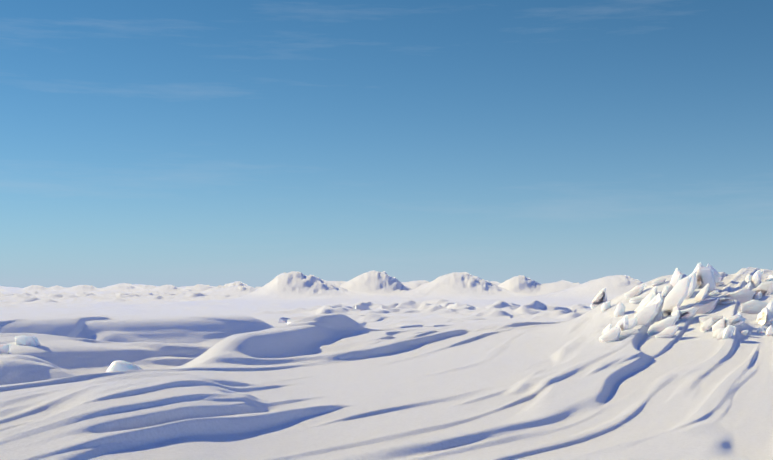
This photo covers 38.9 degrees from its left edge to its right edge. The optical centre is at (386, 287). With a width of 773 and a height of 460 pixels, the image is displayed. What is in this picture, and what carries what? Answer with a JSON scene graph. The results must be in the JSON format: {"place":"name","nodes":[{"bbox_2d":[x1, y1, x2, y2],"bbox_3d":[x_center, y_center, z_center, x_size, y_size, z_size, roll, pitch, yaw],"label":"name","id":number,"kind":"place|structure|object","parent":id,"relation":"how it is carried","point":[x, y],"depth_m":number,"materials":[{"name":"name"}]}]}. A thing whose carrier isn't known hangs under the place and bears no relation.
{"place":"outdoors","nodes":[
{"label":"outdoors","id":0,"kind":"place"},
{"bbox_2d":[0,267,772,459],"bbox_3d":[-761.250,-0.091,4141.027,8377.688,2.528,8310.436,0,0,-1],"label":"snow ground","id":1,"kind":"structure","parent":0,"point":[521,367],"depth_m":8.05,"materials":[{"name":"white snow"}]},
{"bbox_2d":[0,335,40,353],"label":"ice slabs","id":2,"kind":"structure","parent":1,"relation":"on","point":[24,340],"depth_m":12.82,"materials":[{"name":"white ice"}]},
{"bbox_2d":[106,360,142,371],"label":"ice block","id":3,"kind":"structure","parent":1,"relation":"on","point":[119,365],"depth_m":8.17,"materials":[{"name":"white ice"}]},
{"bbox_2d":[278,303,475,323],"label":"ice chunks","id":4,"kind":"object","parent":1,"relation":"on","point":[289,320],"depth_m":51.81,"materials":[{"name":"white ice"}]},
{"bbox_2d":[590,263,772,342],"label":"ice blocks","id":5,"kind":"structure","parent":1,"relation":"on","point":[705,279],"depth_m":10.38,"materials":[{"name":"white ice"}]},
{"bbox_2d":[0,0,772,287],"label":"sky","id":6,"kind":"structure","parent":0,"point":[177,143],"materials":[{"name":"blue"}]}
]}

